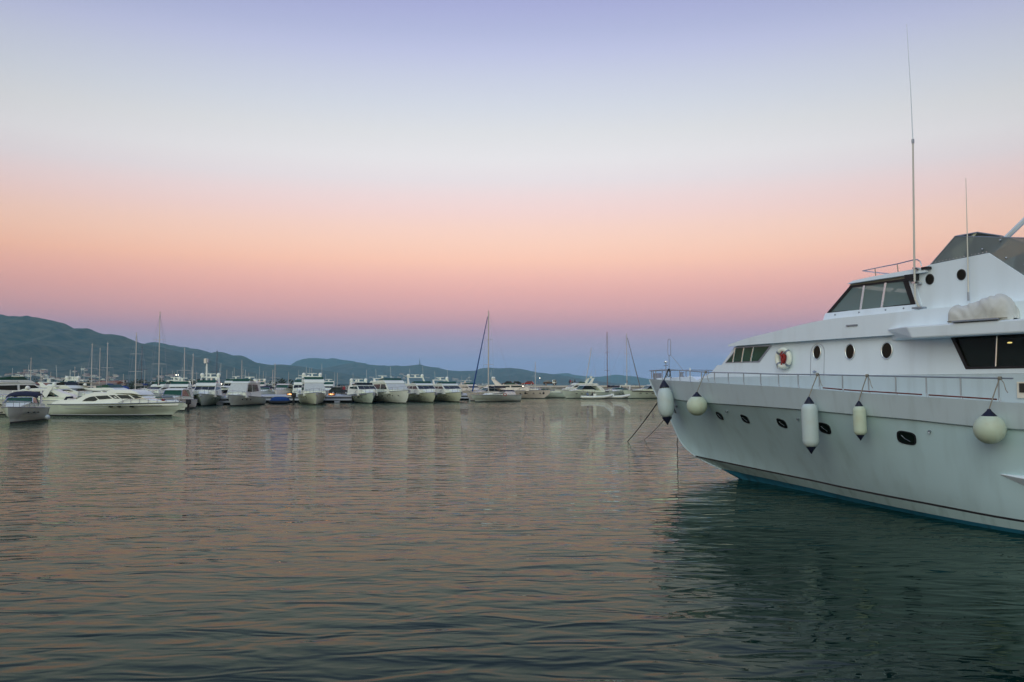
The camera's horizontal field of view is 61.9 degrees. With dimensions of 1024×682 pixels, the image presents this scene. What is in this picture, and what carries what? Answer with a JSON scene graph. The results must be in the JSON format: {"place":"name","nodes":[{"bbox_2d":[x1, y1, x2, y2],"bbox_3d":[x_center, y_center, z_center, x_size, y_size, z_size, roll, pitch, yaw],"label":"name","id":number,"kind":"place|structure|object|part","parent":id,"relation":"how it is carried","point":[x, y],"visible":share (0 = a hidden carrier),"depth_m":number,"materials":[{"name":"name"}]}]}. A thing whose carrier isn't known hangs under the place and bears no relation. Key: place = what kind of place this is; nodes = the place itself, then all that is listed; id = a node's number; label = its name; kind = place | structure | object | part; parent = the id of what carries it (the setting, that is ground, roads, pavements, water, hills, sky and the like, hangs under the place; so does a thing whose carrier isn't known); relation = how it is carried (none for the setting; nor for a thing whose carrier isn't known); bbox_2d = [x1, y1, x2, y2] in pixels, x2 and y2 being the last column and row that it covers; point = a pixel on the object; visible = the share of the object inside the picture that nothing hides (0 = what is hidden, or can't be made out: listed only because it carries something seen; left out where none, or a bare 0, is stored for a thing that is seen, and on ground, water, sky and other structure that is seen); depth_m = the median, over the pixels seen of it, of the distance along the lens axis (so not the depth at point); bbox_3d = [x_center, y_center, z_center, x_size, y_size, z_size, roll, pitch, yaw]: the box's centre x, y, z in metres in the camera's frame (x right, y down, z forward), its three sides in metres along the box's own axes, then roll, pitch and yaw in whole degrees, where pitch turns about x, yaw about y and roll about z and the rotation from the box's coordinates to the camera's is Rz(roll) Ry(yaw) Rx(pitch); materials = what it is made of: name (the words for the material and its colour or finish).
{"place":"outdoors","nodes":[
{"label":"outdoors","id":0,"kind":"place"},
{"bbox_2d":[0,314,338,385],"bbox_3d":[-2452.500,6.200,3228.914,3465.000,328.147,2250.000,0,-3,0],"label":"mountain","id":1,"kind":"structure","parent":0,"point":[62,349],"depth_m":3171.30,"materials":[{"name":"green plant"}]},
{"bbox_2d":[204,359,208,379],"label":"light column","id":2,"kind":"structure","parent":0,"point":[206,360],"depth_m":133.82,"materials":[{"name":"metal"}]},
{"bbox_2d":[146,342,372,384],"bbox_3d":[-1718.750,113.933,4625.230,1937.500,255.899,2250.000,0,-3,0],"label":"mountain ridge","id":3,"kind":"structure","parent":0,"point":[234,361],"depth_m":4773.94,"materials":[{"name":"green plant"}]},
{"bbox_2d":[291,358,354,368],"bbox_3d":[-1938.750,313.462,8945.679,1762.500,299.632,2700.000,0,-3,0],"label":"mountain","id":4,"kind":"structure","parent":0,"point":[316,363],"depth_m":9202.32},
{"bbox_2d":[319,362,635,384],"bbox_3d":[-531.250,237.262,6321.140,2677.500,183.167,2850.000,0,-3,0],"label":"coastal hills","id":5,"kind":"structure","parent":0,"point":[500,375],"depth_m":6198.25,"materials":[{"name":"green plant"}]},
{"bbox_2d":[4,368,542,385],"bbox_3d":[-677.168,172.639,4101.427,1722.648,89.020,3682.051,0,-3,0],"label":"distant town","id":6,"kind":"object","parent":5,"relation":"on","point":[34,373],"visible":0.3,"depth_m":2585.57,"materials":[{"name":"ceramic"}]},
{"bbox_2d":[0,385,1023,681],"bbox_3d":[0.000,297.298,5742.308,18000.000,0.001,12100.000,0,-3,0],"label":"water","id":7,"kind":"structure","parent":0,"point":[564,539],"depth_m":14.67,"materials":[{"name":"grey liquid"}]},
{"bbox_2d":[0,386,49,422],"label":"open cruiser","id":8,"kind":"object","parent":7,"relation":"on","point":[16,408],"visible":0.97,"depth_m":69.47,"materials":[{"name":"white paint"}]},
{"bbox_2d":[0,376,73,397],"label":"flybridge yacht","id":9,"kind":"object","parent":7,"relation":"on","point":[8,385],"visible":0.21,"depth_m":89.48,"materials":[{"name":"white paint"}]},
{"bbox_2d":[0,385,16,389],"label":"side window","id":10,"kind":"structure","parent":9,"relation":"in","point":[3,387],"depth_m":88.69,"materials":[{"name":"black glass"}]},
{"bbox_2d":[20,385,37,389],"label":"side window","id":11,"kind":"structure","parent":9,"relation":"in","point":[21,386],"depth_m":90.40,"materials":[{"name":"black glass"}]},
{"bbox_2d":[0,382,76,414],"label":"cabin boat","id":12,"kind":"object","parent":7,"relation":"on","point":[49,392],"visible":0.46,"depth_m":86.05,"materials":[{"name":"white paint"}]},
{"bbox_2d":[48,370,81,384],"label":"cabin boat","id":13,"kind":"object","parent":7,"relation":"on","point":[72,378],"visible":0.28,"depth_m":129.03,"materials":[{"name":"white paint"}]},
{"bbox_2d":[38,369,107,398],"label":"flybridge yacht","id":14,"kind":"object","parent":7,"relation":"on","point":[71,387],"visible":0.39,"depth_m":100.92,"materials":[{"name":"white paint"}]},
{"bbox_2d":[84,344,99,387],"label":"sailing yacht","id":15,"kind":"object","parent":7,"relation":"on","point":[92,384],"visible":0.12,"depth_m":153.72,"materials":[{"name":"white paint"}]},
{"bbox_2d":[93,350,105,385],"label":"sailing yacht","id":16,"kind":"object","parent":7,"relation":"on","point":[99,372],"visible":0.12,"depth_m":173.63,"materials":[{"name":"white paint"}]},
{"bbox_2d":[99,343,114,384],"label":"sailing yacht","id":17,"kind":"object","parent":7,"relation":"on","point":[107,367],"visible":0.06,"depth_m":155.74,"materials":[{"name":"white paint"}]},
{"bbox_2d":[93,381,126,387],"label":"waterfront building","id":18,"kind":"structure","parent":7,"relation":"on","point":[116,382],"depth_m":264.71,"materials":[{"name":"concrete"}]},
{"bbox_2d":[47,389,183,415],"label":"sport cruiser","id":19,"kind":"object","parent":7,"relation":"on","point":[125,402],"visible":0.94,"depth_m":82.21,"materials":[{"name":"white paint"}]},
{"bbox_2d":[83,396,97,400],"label":"side window","id":20,"kind":"structure","parent":19,"relation":"in","point":[93,398],"depth_m":82.24,"materials":[{"name":"black glass"}]},
{"bbox_2d":[95,395,111,398],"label":"side window","id":21,"kind":"structure","parent":19,"relation":"in","point":[99,397],"depth_m":82.14,"materials":[{"name":"black glass"}]},
{"bbox_2d":[117,395,132,398],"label":"side window","id":22,"kind":"structure","parent":19,"relation":"in","point":[121,396],"depth_m":82.06,"materials":[{"name":"black glass"}]},
{"bbox_2d":[76,382,158,396],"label":"flybridge yacht","id":23,"kind":"object","parent":7,"relation":"on","point":[111,386],"visible":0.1,"depth_m":101.67,"materials":[{"name":"white paint"}]},
{"bbox_2d":[127,332,144,389],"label":"sailing yacht","id":24,"kind":"object","parent":7,"relation":"on","point":[137,384],"visible":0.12,"depth_m":135.76,"materials":[{"name":"white paint"}]},
{"bbox_2d":[133,349,148,389],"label":"sailing yacht","id":25,"kind":"object","parent":7,"relation":"on","point":[141,373],"visible":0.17,"depth_m":153.68,"materials":[{"name":"white paint"}]},
{"bbox_2d":[150,312,167,396],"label":"sailing yacht","id":26,"kind":"object","parent":7,"relation":"on","point":[159,394],"visible":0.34,"depth_m":135.54,"materials":[{"name":"white paint"}]},
{"bbox_2d":[137,367,182,393],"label":"cabin boat","id":27,"kind":"object","parent":7,"relation":"on","point":[162,386],"visible":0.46,"depth_m":135.25,"materials":[{"name":"white paint"}]},
{"bbox_2d":[155,396,188,410],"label":"open boat","id":28,"kind":"object","parent":7,"relation":"on","point":[170,398],"visible":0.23,"depth_m":99.31,"materials":[{"name":"white paint"}]},
{"bbox_2d":[161,388,197,407],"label":"cabin boat","id":29,"kind":"object","parent":7,"relation":"on","point":[179,393],"visible":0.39,"depth_m":106.68,"materials":[{"name":"white paint"}]},
{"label":"side window","id":30,"kind":"part","parent":29,"relation":"part of","materials":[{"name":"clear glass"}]},
{"bbox_2d":[169,374,194,397],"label":"cabin boat","id":31,"kind":"object","parent":7,"relation":"on","point":[181,384],"visible":0.36,"depth_m":120.03,"materials":[{"name":"white paint"}]},
{"bbox_2d":[178,349,190,380],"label":"sailing yacht","id":32,"kind":"object","parent":7,"relation":"on","point":[184,365],"visible":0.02,"depth_m":153.73,"materials":[{"name":"white paint"}]},
{"bbox_2d":[186,399,190,410],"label":"outboard motor","id":33,"kind":"object","parent":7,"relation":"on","point":[188,401],"visible":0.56,"depth_m":97.63,"materials":[{"name":"black paint"}]},
{"bbox_2d":[186,354,196,386],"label":"sailing yacht","id":34,"kind":"object","parent":7,"relation":"on","point":[192,372],"visible":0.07,"depth_m":159.59,"materials":[{"name":"white paint"}]},
{"bbox_2d":[193,366,224,405],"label":"flybridge yacht","id":35,"kind":"object","parent":7,"relation":"on","point":[207,392],"visible":0.85,"depth_m":124.93,"materials":[{"name":"white paint"}]},
{"bbox_2d":[192,368,226,395],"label":"cabin boat","id":36,"kind":"object","parent":7,"relation":"on","point":[223,394],"visible":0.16,"depth_m":146.95,"materials":[{"name":"white paint"}]},
{"bbox_2d":[211,351,223,385],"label":"sailing yacht","id":37,"kind":"object","parent":7,"relation":"on","point":[216,371],"visible":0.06,"depth_m":163.66,"materials":[{"name":"white paint"}]},
{"bbox_2d":[221,386,229,392],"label":"boat","id":38,"kind":"object","parent":7,"relation":"on","point":[225,388],"visible":0.13,"depth_m":150.93,"materials":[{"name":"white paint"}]},
{"bbox_2d":[196,396,262,404],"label":"back quay","id":39,"kind":"structure","parent":7,"relation":"in","point":[222,401],"depth_m":127.73,"materials":[{"name":"concrete"}]},
{"bbox_2d":[221,374,239,385],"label":"flybridge yacht","id":40,"kind":"object","parent":7,"relation":"on","point":[227,382],"visible":0.23,"depth_m":171.79,"materials":[{"name":"white paint"}]},
{"bbox_2d":[226,368,266,405],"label":"flybridge yacht","id":41,"kind":"object","parent":7,"relation":"on","point":[243,391],"visible":0.97,"depth_m":124.80,"materials":[{"name":"white paint"}]},
{"bbox_2d":[248,384,252,391],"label":"side window","id":42,"kind":"structure","parent":41,"relation":"in","point":[249,385],"depth_m":125.37,"materials":[{"name":"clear glass"}]},
{"bbox_2d":[252,384,258,391],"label":"side window","id":43,"kind":"structure","parent":41,"relation":"in","point":[255,387],"depth_m":127.62,"materials":[{"name":"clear glass"}]},
{"bbox_2d":[253,374,265,386],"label":"cabin boat","id":44,"kind":"object","parent":7,"relation":"on","point":[262,383],"visible":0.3,"depth_m":184.75,"materials":[{"name":"white paint"}]},
{"bbox_2d":[260,386,274,394],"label":"cabin boat","id":45,"kind":"object","parent":7,"relation":"on","point":[266,390],"visible":0.49,"depth_m":162.80,"materials":[{"name":"white paint"}]},
{"bbox_2d":[268,397,292,403],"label":"covered dinghy","id":46,"kind":"object","parent":7,"relation":"on","point":[279,400],"visible":1,"depth_m":133.01,"materials":[{"name":"blue fabric"}]},
{"bbox_2d":[274,384,292,394],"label":"cabin boat","id":47,"kind":"object","parent":7,"relation":"on","point":[281,389],"visible":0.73,"depth_m":160.46,"materials":[{"name":"white paint"}]},
{"bbox_2d":[291,393,295,403],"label":"outboard motor","id":48,"kind":"object","parent":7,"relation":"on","point":[293,395],"visible":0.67,"depth_m":133.52,"materials":[{"name":"black paint"}]},
{"bbox_2d":[292,374,309,394],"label":"flybridge yacht","id":49,"kind":"object","parent":7,"relation":"on","point":[297,386],"visible":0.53,"depth_m":161.06,"materials":[{"name":"white paint"}]},
{"bbox_2d":[261,394,353,402],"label":"pier","id":50,"kind":"structure","parent":7,"relation":"in","point":[339,398],"depth_m":143.46,"materials":[{"name":"concrete"}]},
{"bbox_2d":[329,387,347,394],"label":"parked car","id":51,"kind":"object","parent":50,"relation":"on","point":[335,390],"visible":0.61,"depth_m":156.95,"materials":[{"name":"green paint"}]},
{"bbox_2d":[298,373,326,404],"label":"flybridge yacht","id":52,"kind":"object","parent":7,"relation":"on","point":[313,390],"visible":0.94,"depth_m":132.97,"materials":[{"name":"white paint"}]},
{"bbox_2d":[324,379,336,393],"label":"cabin boat","id":53,"kind":"object","parent":7,"relation":"on","point":[328,386],"visible":0.34,"depth_m":185.59,"materials":[{"name":"white paint"}]},
{"bbox_2d":[347,370,377,402],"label":"flybridge yacht","id":54,"kind":"object","parent":7,"relation":"on","point":[366,392],"visible":0.93,"depth_m":141.40,"materials":[{"name":"white paint"}]},
{"bbox_2d":[370,367,410,402],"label":"flybridge yacht","id":55,"kind":"object","parent":7,"relation":"on","point":[393,390],"visible":0.94,"depth_m":142.72,"materials":[{"name":"white paint"}]},
{"bbox_2d":[405,374,436,401],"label":"flybridge yacht","id":56,"kind":"object","parent":7,"relation":"on","point":[423,391],"visible":0.91,"depth_m":149.07,"materials":[{"name":"white paint"}]},
{"bbox_2d":[433,372,462,401],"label":"flybridge yacht","id":57,"kind":"object","parent":7,"relation":"on","point":[448,391],"visible":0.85,"depth_m":152.72,"materials":[{"name":"white paint"}]},
{"bbox_2d":[460,393,469,399],"bbox_3d":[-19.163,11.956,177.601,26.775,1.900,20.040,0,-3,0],"label":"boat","id":58,"kind":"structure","parent":7,"relation":"in","point":[464,396],"depth_m":167.91,"materials":[{"name":"paint"}]},
{"bbox_2d":[459,381,480,392],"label":"cabin boat","id":59,"kind":"object","parent":7,"relation":"on","point":[466,387],"visible":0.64,"depth_m":198.95,"materials":[{"name":"white paint"}]},
{"bbox_2d":[467,387,504,400],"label":"cabin boat","id":60,"kind":"object","parent":7,"relation":"on","point":[485,390],"visible":0.48,"depth_m":160.57,"materials":[{"name":"white paint"}]},
{"bbox_2d":[347,385,643,389],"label":"breakwater","id":61,"kind":"object","parent":7,"relation":"in","point":[604,387],"visible":0.01,"depth_m":251.21,"materials":[{"name":"stone"}]},
{"bbox_2d":[522,381,533,384],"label":"parked car","id":62,"kind":"object","parent":61,"relation":"on","point":[529,382],"visible":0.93,"depth_m":252.63,"materials":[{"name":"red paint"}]},
{"bbox_2d":[543,380,556,384],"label":"work truck","id":63,"kind":"object","parent":61,"relation":"on","point":[549,382],"visible":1,"depth_m":252.93,"materials":[{"name":"white paint"}]},
{"bbox_2d":[471,310,521,401],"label":"sailing yacht","id":64,"kind":"object","parent":7,"relation":"on","point":[511,395],"visible":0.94,"depth_m":152.86,"materials":[{"name":"white paint"}]},
{"bbox_2d":[486,372,552,397],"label":"flybridge yacht","id":65,"kind":"object","parent":7,"relation":"on","point":[523,389],"visible":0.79,"depth_m":188.79,"materials":[{"name":"white paint"}]},
{"bbox_2d":[530,366,539,388],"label":"sailing yacht","id":66,"kind":"object","parent":7,"relation":"on","point":[535,380],"visible":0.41,"depth_m":231.50,"materials":[{"name":"white paint"}]},
{"bbox_2d":[538,389,563,397],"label":"open boat","id":67,"kind":"object","parent":7,"relation":"on","point":[555,394],"visible":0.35,"depth_m":194.36,"materials":[{"name":"white paint"}]},
{"bbox_2d":[553,376,598,396],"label":"flybridge yacht","id":68,"kind":"object","parent":7,"relation":"on","point":[574,385],"visible":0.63,"depth_m":206.69,"materials":[{"name":"white paint"}]},
{"bbox_2d":[569,352,597,384],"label":"sailing yacht","id":69,"kind":"object","parent":7,"relation":"on","point":[588,366],"visible":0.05,"depth_m":226.00,"materials":[{"name":"white paint"}]},
{"bbox_2d":[562,385,608,397],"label":"sport cruiser","id":70,"kind":"object","parent":7,"relation":"on","point":[579,391],"visible":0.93,"depth_m":191.03,"materials":[{"name":"white paint"}]},
{"bbox_2d":[582,386,595,389],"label":"side window","id":71,"kind":"structure","parent":70,"relation":"in","point":[585,387],"depth_m":191.35,"materials":[{"name":"black glass"}]},
{"bbox_2d":[581,394,612,398],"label":"inflatable boat","id":72,"kind":"object","parent":7,"relation":"on","point":[594,396],"visible":1,"depth_m":182.48,"materials":[{"name":"white rubber"}]},
{"bbox_2d":[586,332,621,389],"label":"sailing yacht","id":73,"kind":"object","parent":7,"relation":"on","point":[607,370],"visible":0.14,"depth_m":203.25,"materials":[{"name":"white paint"}]},
{"bbox_2d":[609,383,630,397],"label":"open cruiser","id":74,"kind":"object","parent":7,"relation":"on","point":[617,391],"visible":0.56,"depth_m":192.52,"materials":[{"name":"white paint"}]},
{"bbox_2d":[609,394,630,397],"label":"inflatable boat","id":75,"kind":"object","parent":7,"relation":"on","point":[623,396],"visible":0.64,"depth_m":185.14,"materials":[{"name":"white rubber"}]},
{"bbox_2d":[611,334,640,387],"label":"sailing yacht","id":76,"kind":"object","parent":7,"relation":"on","point":[629,359],"visible":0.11,"depth_m":205.97,"materials":[{"name":"white paint"}]},
{"bbox_2d":[623,385,656,397],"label":"sport cruiser","id":77,"kind":"object","parent":7,"relation":"on","point":[646,391],"visible":0.54,"depth_m":188.72,"materials":[{"name":"white paint"}]},
{"bbox_2d":[628,403,657,440],"bbox_3d":[5.723,3.877,38.530,0.044,2.538,15.679,0,-3,3],"label":"mooring line","id":78,"kind":"object","parent":7,"relation":"in","point":[644,420],"visible":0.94,"depth_m":35.60,"materials":[{"name":"fabric"}]},
{"bbox_2d":[649,24,1023,533],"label":"motor yacht","id":79,"kind":"object","parent":7,"relation":"on","point":[920,448],"visible":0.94,"depth_m":20.11,"materials":[{"name":"white paint"}]},
{"bbox_2d":[657,369,673,424],"bbox_3d":[5.197,1.878,28.811,0.577,1.897,0.576,2,-3,-30],"label":"cylinder fender","id":80,"kind":"object","parent":79,"relation":"hanging from","point":[665,400],"visible":1,"depth_m":28.61,"materials":[{"name":"white plastic"}]},
{"bbox_2d":[677,437,677,469],"bbox_3d":[5.789,3.983,29.850,0.059,1.378,0.036,0,-3,0],"label":"anchor chain","id":81,"kind":"object","parent":79,"relation":"hanging from","point":[677,453],"visible":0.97,"depth_m":29.85,"materials":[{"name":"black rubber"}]},
{"bbox_2d":[687,371,708,415],"bbox_3d":[5.692,1.610,26.278,0.622,1.378,0.622,0,-3,-2],"label":"ball fender","id":82,"kind":"object","parent":79,"relation":"hanging from","point":[696,404],"visible":1,"depth_m":26.05,"materials":[{"name":"plastic"}]},
{"bbox_2d":[725,346,770,362],"bbox_3d":[6.883,0.399,25.023,0.087,0.475,2.151,1,-3,-22],"label":"cabin window","id":83,"kind":"structure","parent":79,"relation":"in","point":[755,353],"depth_m":24.97,"materials":[{"name":"glass"}]},
{"bbox_2d":[775,347,791,368],"bbox_3d":[7.447,0.475,23.427,0.144,0.606,0.606,1,-3,-25],"label":"life ring","id":84,"kind":"object","parent":79,"relation":"hanging from","point":[779,354],"visible":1,"depth_m":23.37,"materials":[{"name":"plastic"}]},
{"bbox_2d":[801,373,821,453],"bbox_3d":[7.457,1.806,21.273,0.468,2.007,0.417,0,-3,2],"label":"cylinder fender","id":85,"kind":"object","parent":79,"relation":"hanging from","point":[810,424],"visible":1,"depth_m":21.11,"materials":[{"name":"white plastic"}]},
{"bbox_2d":[810,344,824,375],"bbox_3d":[7.995,0.748,22.390,0.138,1.360,0.486,1,-3,-25],"label":"side door","id":86,"kind":"structure","parent":79,"relation":"in","point":[814,371],"depth_m":22.60,"materials":[{"name":"metal"}]},
{"bbox_2d":[853,374,872,440],"bbox_3d":[8.181,1.545,19.892,0.301,1.547,0.455,7,-8,-67],"label":"cylinder fender","id":87,"kind":"object","parent":79,"relation":"hanging from","point":[859,422],"visible":1,"depth_m":19.80,"materials":[{"name":"plastic"}]},
{"bbox_2d":[829,279,915,312],"bbox_3d":[8.935,-1.110,21.370,0.112,0.655,2.722,1,-3,-26],"label":"pilothouse window","id":88,"kind":"structure","parent":79,"relation":"in","point":[906,283],"depth_m":20.93,"materials":[{"name":"black glass"}]},
{"bbox_2d":[947,293,1019,323],"bbox_3d":[9.955,-0.690,18.082,0.701,0.569,1.427,2,-3,-30],"label":"covered dinghy","id":89,"kind":"object","parent":79,"relation":"on","point":[999,306],"visible":0.97,"depth_m":17.70,"materials":[{"name":"fabric"}]},
{"bbox_2d":[951,334,1023,368],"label":"saloon window","id":90,"kind":"structure","parent":79,"relation":"in","point":[975,352],"depth_m":18.27,"materials":[{"name":"black glass"}]},
{"bbox_2d":[973,376,1007,443],"bbox_3d":[9.547,1.384,17.079,0.596,1.350,0.596,2,-3,-30],"label":"ball fender","id":91,"kind":"object","parent":79,"relation":"hanging from","point":[989,426],"visible":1,"depth_m":16.88,"materials":[{"name":"plastic"}]},
{"bbox_2d":[0,0,1023,378],"label":"sky","id":92,"kind":"structure","parent":0,"point":[284,182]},
{"bbox_2d":[556,373,650,384],"bbox_3d":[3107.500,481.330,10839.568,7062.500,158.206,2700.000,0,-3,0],"label":"distant headland","id":93,"kind":"structure","parent":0,"point":[620,379],"depth_m":10835.22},
{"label":"shore ground","id":94,"kind":"structure","parent":0,"visible":0},
{"bbox_2d":[32,378,293,389],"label":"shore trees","id":95,"kind":"object","parent":94,"relation":"on","point":[152,382],"visible":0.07,"depth_m":302.85,"materials":[{"name":"green plant"}]}
]}

